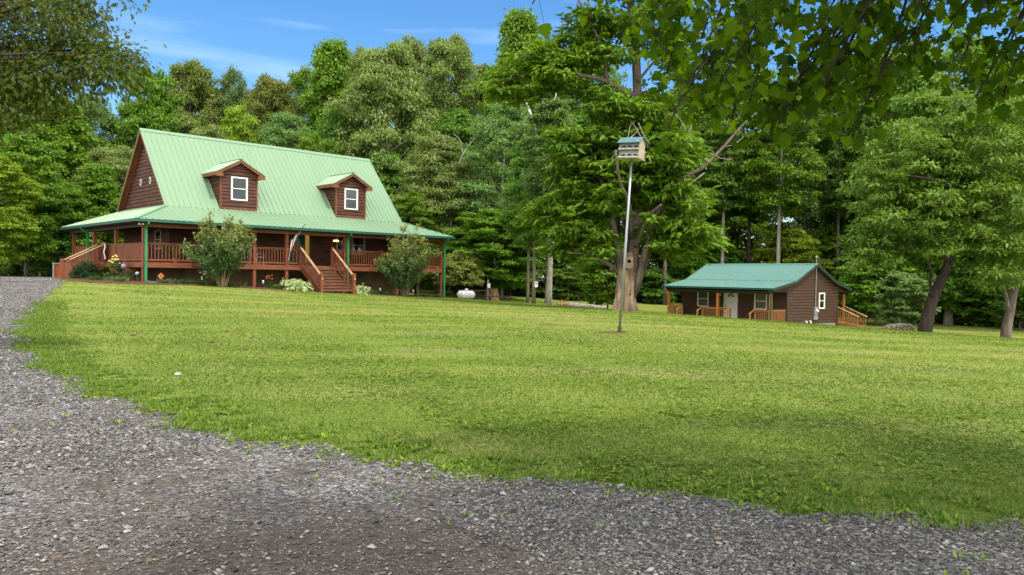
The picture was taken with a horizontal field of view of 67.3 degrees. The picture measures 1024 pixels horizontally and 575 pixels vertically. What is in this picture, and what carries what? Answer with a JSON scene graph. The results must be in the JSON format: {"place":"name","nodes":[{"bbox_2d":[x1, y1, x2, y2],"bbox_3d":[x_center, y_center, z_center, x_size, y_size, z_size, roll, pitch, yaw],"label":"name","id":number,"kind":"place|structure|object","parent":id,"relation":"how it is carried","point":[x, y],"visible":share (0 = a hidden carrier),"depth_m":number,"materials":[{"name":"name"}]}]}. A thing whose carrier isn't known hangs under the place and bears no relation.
{"place":"outdoors","nodes":[
{"label":"outdoors","id":0,"kind":"place"},
{"bbox_2d":[0,275,1023,541],"bbox_3d":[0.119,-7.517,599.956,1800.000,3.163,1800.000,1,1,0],"label":"lawn","id":1,"kind":"structure","parent":0,"point":[588,365],"depth_m":11.62,"materials":[{"name":"green plant"}]},
{"bbox_2d":[0,156,48,266],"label":"tree","id":2,"kind":"object","parent":1,"relation":"on","point":[21,198],"visible":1,"depth_m":46.12,"materials":[{"name":"green plant"}]},
{"bbox_2d":[0,261,50,276],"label":"bush","id":3,"kind":"object","parent":1,"relation":"on","point":[4,269],"visible":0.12,"depth_m":55.60,"materials":[{"name":"green plant"}]},
{"bbox_2d":[0,60,54,238],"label":"tree","id":4,"kind":"object","parent":1,"relation":"on","point":[9,133],"visible":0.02,"depth_m":55.18,"materials":[{"name":"green plant"}]},
{"bbox_2d":[0,131,80,276],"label":"tree","id":5,"kind":"object","parent":1,"relation":"on","point":[38,168],"visible":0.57,"depth_m":49.33,"materials":[{"name":"green plant"}]},
{"bbox_2d":[16,205,82,276],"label":"tree","id":6,"kind":"object","parent":1,"relation":"on","point":[40,267],"visible":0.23,"depth_m":51.45,"materials":[{"name":"green plant"}]},
{"bbox_2d":[52,263,64,277],"bbox_3d":[-27.778,-1.004,47.497,1.040,1.030,0.840,0,1,-30],"label":"utility box","id":7,"kind":"object","parent":1,"relation":"on","point":[56,271],"visible":0.33,"depth_m":47.06,"materials":[{"name":"orange paint"}]},
{"bbox_2d":[2,94,114,215],"bbox_3d":[-38.636,-8.807,62.363,11.179,16.323,10.285,0,1,-39],"label":"tree","id":8,"kind":"object","parent":1,"relation":"on","point":[103,142],"depth_m":63.89,"materials":[{"name":"green plant"}]},
{"bbox_2d":[19,95,102,237],"bbox_3d":[-33.916,-7.549,58.255,7.925,14.006,8.175,2,1,38],"label":"tree","id":9,"kind":"object","parent":1,"relation":"on","point":[74,133],"visible":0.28,"depth_m":56.94,"materials":[{"name":"green plant"}]},
{"bbox_2d":[28,182,123,264],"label":"tree","id":10,"kind":"object","parent":1,"relation":"on","point":[62,246],"visible":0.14,"depth_m":51.84,"materials":[{"name":"green plant"}]},
{"bbox_2d":[0,0,166,156],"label":"overhanging tree","id":11,"kind":"object","parent":1,"relation":"on","point":[48,53],"visible":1,"depth_m":12.65,"materials":[{"name":"green plant"}]},
{"bbox_2d":[53,161,123,273],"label":"tree","id":12,"kind":"object","parent":1,"relation":"on","point":[98,178],"visible":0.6,"depth_m":52.10,"materials":[{"name":"green plant"}]},
{"bbox_2d":[68,144,133,271],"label":"tree","id":13,"kind":"object","parent":1,"relation":"on","point":[117,157],"visible":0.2,"depth_m":55.76,"materials":[{"name":"green plant"}]},
{"bbox_2d":[73,89,134,180],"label":"tree","id":14,"kind":"object","parent":1,"relation":"on","point":[106,120],"visible":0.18,"depth_m":65.04,"materials":[{"name":"green plant"}]},
{"bbox_2d":[102,64,186,180],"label":"tree","id":15,"kind":"object","parent":1,"relation":"on","point":[136,115],"visible":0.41,"depth_m":66.67,"materials":[{"name":"green plant"}]},
{"bbox_2d":[53,278,314,291],"bbox_3d":[-17.020,-0.085,38.945,14.026,0.569,7.820,1,1,-6],"label":"flower bed","id":16,"kind":"object","parent":1,"relation":"on","point":[109,281],"visible":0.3,"depth_m":36.73,"materials":[{"name":"brown soil"}]},
{"bbox_2d":[69,261,102,278],"bbox_3d":[-22.445,-0.876,40.486,1.732,1.051,1.602,1,1,0],"label":"boxwood","id":17,"kind":"object","parent":16,"relation":"on","point":[83,271],"visible":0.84,"depth_m":40.26,"materials":[{"name":"green plant"}]},
{"bbox_2d":[104,254,122,279],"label":"rose bush","id":18,"kind":"object","parent":16,"relation":"on","point":[117,269],"visible":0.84,"depth_m":38.01,"materials":[{"name":"green plant"}]},
{"bbox_2d":[118,269,138,280],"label":"grey shrub","id":19,"kind":"object","parent":16,"relation":"on","point":[132,276],"visible":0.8,"depth_m":37.77,"materials":[{"name":"green plant"}]},
{"bbox_2d":[178,209,256,286],"bbox_3d":[-14.486,-1.924,37.913,3.502,3.821,3.396,1,1,0],"label":"crape myrtle","id":20,"kind":"object","parent":16,"relation":"on","point":[219,258],"visible":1,"depth_m":37.33,"materials":[{"name":"green plant"}]},
{"bbox_2d":[275,277,313,291],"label":"hosta","id":21,"kind":"object","parent":16,"relation":"on","point":[296,284],"visible":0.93,"depth_m":40.31,"materials":[{"name":"green plant"}]},
{"bbox_2d":[166,111,204,133],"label":"tree","id":22,"kind":"object","parent":1,"relation":"on","point":[186,123],"visible":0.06,"depth_m":68.79,"materials":[{"name":"green plant"}]},
{"bbox_2d":[151,58,227,128],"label":"tree","id":23,"kind":"object","parent":1,"relation":"on","point":[193,86],"visible":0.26,"depth_m":80.84,"materials":[{"name":"green plant"}]},
{"bbox_2d":[186,123,230,139],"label":"tree","id":24,"kind":"object","parent":1,"relation":"on","point":[212,130],"visible":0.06,"depth_m":65.17,"materials":[{"name":"green plant"}]},
{"bbox_2d":[213,63,250,140],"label":"tree","id":25,"kind":"object","parent":1,"relation":"on","point":[229,79],"visible":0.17,"depth_m":82.99,"materials":[{"name":"green plant"}]},
{"bbox_2d":[218,104,265,144],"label":"tree","id":26,"kind":"object","parent":1,"relation":"on","point":[234,117],"visible":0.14,"depth_m":68.86,"materials":[{"name":"green plant"}]},
{"bbox_2d":[59,128,454,296],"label":"log house","id":27,"kind":"structure","parent":1,"relation":"on","point":[176,186],"depth_m":43.83,"materials":[{"name":"brown"}]},
{"bbox_2d":[336,237,350,253],"bbox_3d":[-10.430,-2.661,47.557,1.000,1.220,0.080,0,1,-44],"label":"window","id":28,"kind":"structure","parent":27,"relation":"in","point":[339,245],"depth_m":47.41,"materials":[{"name":"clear glass"}]},
{"bbox_2d":[351,238,364,254],"bbox_3d":[-9.658,-2.661,48.297,1.000,1.220,0.080,0,1,-44],"label":"window","id":29,"kind":"structure","parent":27,"relation":"in","point":[357,244],"depth_m":48.26,"materials":[{"name":"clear glass"}]},
{"bbox_2d":[239,71,304,146],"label":"tree","id":30,"kind":"object","parent":1,"relation":"on","point":[269,94],"visible":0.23,"depth_m":78.51,"materials":[{"name":"green plant"}]},
{"bbox_2d":[255,110,315,148],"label":"tree","id":31,"kind":"object","parent":1,"relation":"on","point":[271,132],"visible":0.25,"depth_m":70.83,"materials":[{"name":"green plant"}]},
{"bbox_2d":[275,63,321,121],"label":"tree","id":32,"kind":"object","parent":1,"relation":"on","point":[299,80],"visible":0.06,"depth_m":86.48,"materials":[{"name":"green plant"}]},
{"bbox_2d":[293,131,343,154],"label":"tree","id":33,"kind":"object","parent":1,"relation":"on","point":[314,144],"visible":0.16,"depth_m":64.98,"materials":[{"name":"green plant"}]},
{"bbox_2d":[299,35,367,139],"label":"tree","id":34,"kind":"object","parent":1,"relation":"on","point":[330,63],"visible":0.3,"depth_m":76.51,"materials":[{"name":"green plant"}]},
{"bbox_2d":[305,106,365,158],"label":"tree","id":35,"kind":"object","parent":1,"relation":"on","point":[332,119],"visible":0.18,"depth_m":68.60,"materials":[{"name":"green plant"}]},
{"bbox_2d":[343,42,393,155],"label":"tree","id":36,"kind":"object","parent":1,"relation":"on","point":[351,69],"visible":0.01,"depth_m":82.49,"materials":[{"name":"green plant"}]},
{"bbox_2d":[323,38,441,196],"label":"tree","id":37,"kind":"object","parent":1,"relation":"on","point":[390,77],"visible":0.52,"depth_m":67.68,"materials":[{"name":"green plant"}]},
{"bbox_2d":[366,149,415,210],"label":"tree","id":38,"kind":"object","parent":1,"relation":"on","point":[385,171],"visible":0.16,"depth_m":64.72,"materials":[{"name":"green plant"}]},
{"bbox_2d":[332,291,458,298],"bbox_3d":[-6.892,0.500,47.492,3.994,0.505,10.083,2,1,38],"label":"flower bed","id":39,"kind":"object","parent":1,"relation":"on","point":[400,295],"visible":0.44,"depth_m":45.97,"materials":[{"name":"brown soil"}]},
{"bbox_2d":[356,283,371,294],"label":"hosta","id":40,"kind":"object","parent":39,"relation":"on","point":[362,290],"visible":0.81,"depth_m":42.91,"materials":[{"name":"green plant"}]},
{"bbox_2d":[372,222,442,295],"bbox_3d":[-6.263,-1.657,45.594,4.290,4.438,3.630,1,1,0],"label":"crape myrtle","id":41,"kind":"object","parent":39,"relation":"on","point":[402,276],"visible":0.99,"depth_m":45.09,"materials":[{"name":"green plant"}]},
{"bbox_2d":[369,32,441,163],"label":"tree","id":42,"kind":"object","parent":1,"relation":"on","point":[415,48],"visible":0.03,"depth_m":77.78,"materials":[{"name":"green plant"}]},
{"bbox_2d":[391,189,447,292],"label":"tree","id":43,"kind":"object","parent":1,"relation":"on","point":[426,219],"visible":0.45,"depth_m":57.03,"materials":[{"name":"green plant"}]},
{"bbox_2d":[388,131,495,292],"bbox_3d":[-5.852,-5.777,60.932,8.648,12.823,9.171,0,1,-45],"label":"tree","id":44,"kind":"object","parent":1,"relation":"on","point":[424,159],"visible":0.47,"depth_m":59.25,"materials":[{"name":"green plant"}]},
{"bbox_2d":[406,32,485,288],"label":"tree","id":45,"kind":"object","parent":1,"relation":"on","point":[451,58],"visible":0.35,"depth_m":73.67,"materials":[{"name":"green plant"}]},
{"bbox_2d":[90,89,819,288],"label":"distant woods","id":46,"kind":"object","parent":1,"relation":"on","point":[621,225],"depth_m":95.82,"materials":[{"name":"green plant"}]},
{"bbox_2d":[432,250,485,297],"bbox_3d":[-3.731,-0.968,53.989,3.972,3.430,3.738,1,1,0],"label":"laurel bush","id":47,"kind":"object","parent":1,"relation":"on","point":[459,274],"visible":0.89,"depth_m":53.18,"materials":[{"name":"green plant"}]},
{"bbox_2d":[419,106,507,240],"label":"tree","id":48,"kind":"object","parent":1,"relation":"on","point":[459,119],"visible":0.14,"depth_m":69.91,"materials":[{"name":"green plant"}]},
{"bbox_2d":[433,151,498,287],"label":"tree","id":49,"kind":"object","parent":1,"relation":"on","point":[493,192],"visible":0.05,"depth_m":66.88,"materials":[{"name":"green plant"}]},
{"bbox_2d":[457,289,474,298],"bbox_3d":[-3.079,0.478,51.515,1.280,0.820,0.604,1,1,8],"label":"propane tank","id":50,"kind":"object","parent":1,"relation":"on","point":[464,294],"visible":0.94,"depth_m":51.28,"materials":[{"name":"white metal"}]},
{"bbox_2d":[457,61,490,113],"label":"tree","id":51,"kind":"object","parent":1,"relation":"on","point":[481,68],"visible":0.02,"depth_m":81.88,"materials":[{"name":"green plant"}]},
{"bbox_2d":[437,208,554,290],"bbox_3d":[-1.140,-2.479,56.961,8.470,6.894,9.248,1,1,11],"label":"tree","id":52,"kind":"object","parent":1,"relation":"on","point":[480,230],"visible":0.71,"depth_m":55.37,"materials":[{"name":"green plant"}]},
{"bbox_2d":[453,100,539,297],"bbox_3d":[-0.752,-6.845,59.984,8.032,15.873,8.513,1,1,28],"label":"tree","id":53,"kind":"object","parent":1,"relation":"on","point":[493,125],"visible":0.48,"depth_m":58.47,"materials":[{"name":"green plant"}]},
{"bbox_2d":[475,265,544,294],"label":"bush","id":54,"kind":"object","parent":1,"relation":"on","point":[510,291],"visible":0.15,"depth_m":65.30,"materials":[{"name":"green plant"}]},
{"bbox_2d":[1,268,1023,326],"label":"undergrowth","id":55,"kind":"object","parent":1,"relation":"on","point":[430,286],"visible":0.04,"depth_m":65.09,"materials":[{"name":"green plant"}]},
{"bbox_2d":[497,159,542,302],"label":"tree","id":56,"kind":"object","parent":1,"relation":"on","point":[509,217],"visible":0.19,"depth_m":48.68,"materials":[{"name":"green plant"}]},
{"bbox_2d":[477,5,564,280],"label":"tree","id":57,"kind":"object","parent":1,"relation":"on","point":[517,26],"visible":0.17,"depth_m":70.44,"materials":[{"name":"green plant"}]},
{"bbox_2d":[500,136,555,303],"bbox_3d":[1.298,-3.979,45.825,4.191,10.167,4.008,2,1,42],"label":"tree","id":58,"kind":"object","parent":1,"relation":"on","point":[530,236],"visible":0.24,"depth_m":45.68,"materials":[{"name":"green plant"}]},
{"bbox_2d":[36,343,1023,511],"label":"clover patches","id":59,"kind":"object","parent":1,"relation":"on","point":[703,469],"visible":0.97,"depth_m":8.41,"materials":[{"name":"green plant"}]},
{"bbox_2d":[526,93,556,302],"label":"dead tree","id":60,"kind":"object","parent":1,"relation":"on","point":[546,281],"visible":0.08,"depth_m":57.82,"materials":[{"name":"grey wood"}]},
{"bbox_2d":[517,97,589,305],"bbox_3d":[2.225,-4.613,41.948,4.258,11.542,4.528,1,1,10],"label":"tree","id":61,"kind":"object","parent":1,"relation":"on","point":[542,116],"visible":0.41,"depth_m":41.49,"materials":[{"name":"green plant"}]},
{"bbox_2d":[531,264,589,298],"bbox_3d":[4.303,-0.421,65.942,6.446,3.339,5.896,1,1,31],"label":"bush","id":62,"kind":"object","parent":1,"relation":"on","point":[565,279],"visible":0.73,"depth_m":64.59,"materials":[{"name":"green plant"}]},
{"bbox_2d":[532,110,623,271],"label":"tree","id":63,"kind":"object","parent":1,"relation":"on","point":[605,226],"visible":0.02,"depth_m":67.93,"materials":[{"name":"green plant"}]},
{"bbox_2d":[569,301,606,308],"bbox_3d":[4.260,0.987,43.516,2.317,0.529,0.385,1,1,27],"label":"fallen log","id":64,"kind":"object","parent":1,"relation":"on","point":[579,305],"visible":0.79,"depth_m":43.42,"materials":[{"name":"beige wood"}]},
{"bbox_2d":[550,44,632,230],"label":"tree","id":65,"kind":"object","parent":1,"relation":"on","point":[616,79],"visible":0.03,"depth_m":82.35,"materials":[{"name":"green plant"}]},
{"bbox_2d":[576,244,623,308],"bbox_3d":[6.273,-0.570,49.945,4.244,4.860,4.064,1,1,19],"label":"bush","id":66,"kind":"object","parent":1,"relation":"on","point":[605,278],"visible":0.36,"depth_m":49.34,"materials":[{"name":"green plant"}]},
{"bbox_2d":[462,0,756,311],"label":"great tree","id":67,"kind":"object","parent":1,"relation":"on","point":[550,68],"visible":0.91,"depth_m":32.92,"materials":[{"name":"green plant"}]},
{"bbox_2d":[617,137,647,331],"bbox_3d":[2.970,-1.294,19.286,0.626,4.954,0.664,1,1,29],"label":"birdhouse","id":68,"kind":"object","parent":1,"relation":"on","point":[631,149],"visible":0.98,"depth_m":19.22,"materials":[{"name":"metal"}]},
{"bbox_2d":[636,268,680,302],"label":"bush","id":69,"kind":"object","parent":1,"relation":"on","point":[651,289],"visible":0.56,"depth_m":66.38,"materials":[{"name":"green plant"}]},
{"bbox_2d":[621,136,715,278],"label":"tree","id":70,"kind":"object","parent":1,"relation":"on","point":[652,265],"visible":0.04,"depth_m":72.66,"materials":[{"name":"green plant"}]},
{"bbox_2d":[646,92,704,304],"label":"tree","id":71,"kind":"object","parent":1,"relation":"on","point":[664,301],"visible":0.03,"depth_m":65.84,"materials":[{"name":"green plant"}]},
{"bbox_2d":[667,266,696,301],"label":"bush","id":72,"kind":"object","parent":1,"relation":"on","point":[677,273],"visible":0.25,"depth_m":70.34,"materials":[{"name":"green plant"}]},
{"bbox_2d":[655,82,733,264],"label":"tree","id":73,"kind":"object","parent":1,"relation":"on","point":[716,219],"visible":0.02,"depth_m":77.90,"materials":[{"name":"green plant"}]},
{"bbox_2d":[673,232,744,279],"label":"tree","id":74,"kind":"object","parent":1,"relation":"on","point":[689,269],"visible":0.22,"depth_m":68.97,"materials":[{"name":"green plant"}]},
{"bbox_2d":[692,81,768,263],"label":"tree","id":75,"kind":"object","parent":1,"relation":"on","point":[735,185],"visible":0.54,"depth_m":66.33,"materials":[{"name":"green plant"}]},
{"bbox_2d":[712,164,786,263],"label":"tree","id":76,"kind":"object","parent":1,"relation":"on","point":[759,227],"visible":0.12,"depth_m":81.05,"materials":[{"name":"green plant"}]},
{"bbox_2d":[711,67,799,263],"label":"tree","id":77,"kind":"object","parent":1,"relation":"on","point":[749,213],"visible":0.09,"depth_m":73.23,"materials":[{"name":"green plant"}]},
{"bbox_2d":[661,256,867,326],"bbox_3d":[18.027,0.624,55.523,9.853,5.790,10.817,0,1,-37],"label":"cabin","id":78,"kind":"object","parent":1,"relation":"on","point":[806,293],"visible":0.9,"depth_m":53.60,"materials":[{"name":"brown wood"}]},
{"bbox_2d":[697,292,708,306],"bbox_3d":[14.003,0.811,56.404,0.080,1.140,1.000,0,1,-37],"label":"window","id":79,"kind":"structure","parent":78,"relation":"in","point":[702,297],"depth_m":56.36,"materials":[{"name":"grey glass"}]},
{"bbox_2d":[754,294,767,309],"bbox_3d":[16.965,0.920,52.471,0.080,1.140,1.000,0,1,-37],"label":"window","id":80,"kind":"structure","parent":78,"relation":"in","point":[760,300],"depth_m":52.48,"materials":[{"name":"grey glass"}]},
{"bbox_2d":[532,0,1023,181],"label":"overhanging tree","id":81,"kind":"object","parent":1,"relation":"on","point":[742,54],"visible":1,"depth_m":4.92,"materials":[{"name":"green plant"}]},
{"bbox_2d":[732,77,828,262],"bbox_3d":[22.733,-7.873,65.864,7.771,20.410,8.263,1,1,15],"label":"tree","id":82,"kind":"object","parent":1,"relation":"on","point":[761,187],"visible":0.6,"depth_m":64.64,"materials":[{"name":"green plant"}]},
{"bbox_2d":[750,228,837,269],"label":"tree","id":83,"kind":"object","parent":1,"relation":"on","point":[794,240],"visible":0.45,"depth_m":67.51,"materials":[{"name":"green plant"}]},
{"bbox_2d":[760,65,845,259],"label":"tree","id":84,"kind":"object","parent":1,"relation":"on","point":[810,219],"visible":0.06,"depth_m":84.22,"materials":[{"name":"green plant"}]},
{"bbox_2d":[795,225,853,272],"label":"tree","id":85,"kind":"object","parent":1,"relation":"on","point":[826,237],"visible":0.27,"depth_m":70.50,"materials":[{"name":"green plant"}]},
{"bbox_2d":[800,55,876,270],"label":"tree","id":86,"kind":"object","parent":1,"relation":"on","point":[830,201],"visible":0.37,"depth_m":68.89,"materials":[{"name":"green plant"}]},
{"bbox_2d":[826,261,869,306],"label":"bush","id":87,"kind":"object","parent":1,"relation":"on","point":[836,274],"visible":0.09,"depth_m":68.96,"materials":[{"name":"green plant"}]},
{"bbox_2d":[816,160,883,284],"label":"tree","id":88,"kind":"object","parent":1,"relation":"on","point":[830,218],"visible":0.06,"depth_m":73.32,"materials":[{"name":"green plant"}]},
{"bbox_2d":[832,51,919,276],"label":"tree","id":89,"kind":"object","parent":1,"relation":"on","point":[887,114],"visible":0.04,"depth_m":70.23,"materials":[{"name":"green plant"}]},
{"bbox_2d":[837,255,917,324],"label":"tree","id":90,"kind":"object","parent":1,"relation":"on","point":[860,300],"visible":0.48,"depth_m":55.40,"materials":[{"name":"green plant"}]},
{"bbox_2d":[881,323,917,330],"bbox_3d":[18.563,1.998,37.017,2.112,0.584,1.531,1,1,0],"label":"rock pile","id":91,"kind":"object","parent":1,"relation":"on","point":[898,326],"visible":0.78,"depth_m":36.80,"materials":[{"name":"grey stone"}]},
{"bbox_2d":[874,269,940,330],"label":"tree","id":92,"kind":"object","parent":1,"relation":"on","point":[904,285],"visible":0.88,"depth_m":43.49,"materials":[{"name":"green plant"}]},
{"bbox_2d":[861,38,957,263],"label":"tree","id":93,"kind":"object","parent":1,"relation":"on","point":[931,44],"depth_m":76.29,"materials":[{"name":"green plant"}]},
{"bbox_2d":[835,85,1023,332],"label":"tree","id":94,"kind":"object","parent":1,"relation":"on","point":[955,189],"visible":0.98,"depth_m":28.94,"materials":[{"name":"green plant"}]},
{"bbox_2d":[861,27,1023,324],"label":"tree","id":95,"kind":"object","parent":1,"relation":"on","point":[907,94],"visible":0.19,"depth_m":56.33,"materials":[{"name":"green plant"}]},
{"bbox_2d":[917,256,994,324],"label":"tree","id":96,"kind":"object","parent":1,"relation":"on","point":[958,309],"visible":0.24,"depth_m":56.44,"materials":[{"name":"green plant"}]},
{"bbox_2d":[935,295,980,323],"bbox_3d":[34.458,1.326,60.009,5.847,3.478,6.393,1,1,-9],"label":"bush","id":97,"kind":"object","parent":1,"relation":"on","point":[968,318],"visible":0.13,"depth_m":57.88,"materials":[{"name":"green plant"}]},
{"bbox_2d":[953,296,1018,326],"bbox_3d":[35.601,1.678,57.959,5.665,2.873,5.181,1,1,14],"label":"bush","id":98,"kind":"object","parent":1,"relation":"on","point":[986,318],"visible":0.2,"depth_m":56.74,"materials":[{"name":"green plant"}]},
{"bbox_2d":[968,149,1023,337],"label":"tree","id":99,"kind":"object","parent":1,"relation":"on","point":[1010,300],"visible":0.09,"depth_m":33.86,"materials":[{"name":"green plant"}]},
{"bbox_2d":[980,95,1023,303],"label":"tree","id":100,"kind":"object","parent":1,"relation":"on","point":[1021,291],"visible":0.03,"depth_m":52.16,"materials":[{"name":"green plant"}]},
{"bbox_2d":[981,285,1023,329],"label":"tree","id":101,"kind":"object","parent":1,"relation":"on","point":[998,295],"visible":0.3,"depth_m":53.82,"materials":[{"name":"green plant"}]},
{"bbox_2d":[0,276,1023,574],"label":"driveway","id":102,"kind":"structure","parent":0,"point":[256,510],"depth_m":5.00,"materials":[{"name":"grey gravel"}]},
{"bbox_2d":[3,369,933,568],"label":"fallen leaves","id":103,"kind":"object","parent":102,"relation":"on","point":[716,538],"visible":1,"depth_m":5.06,"materials":[{"name":"brown plant"}]},
{"bbox_2d":[1,306,993,574],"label":"gravel weeds","id":104,"kind":"object","parent":102,"relation":"on","point":[433,488],"visible":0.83,"depth_m":5.67,"materials":[{"name":"green plant"}]},
{"bbox_2d":[0,0,1023,276],"label":"sky","id":105,"kind":"structure","parent":0,"point":[278,37],"materials":[{"name":"blue"}]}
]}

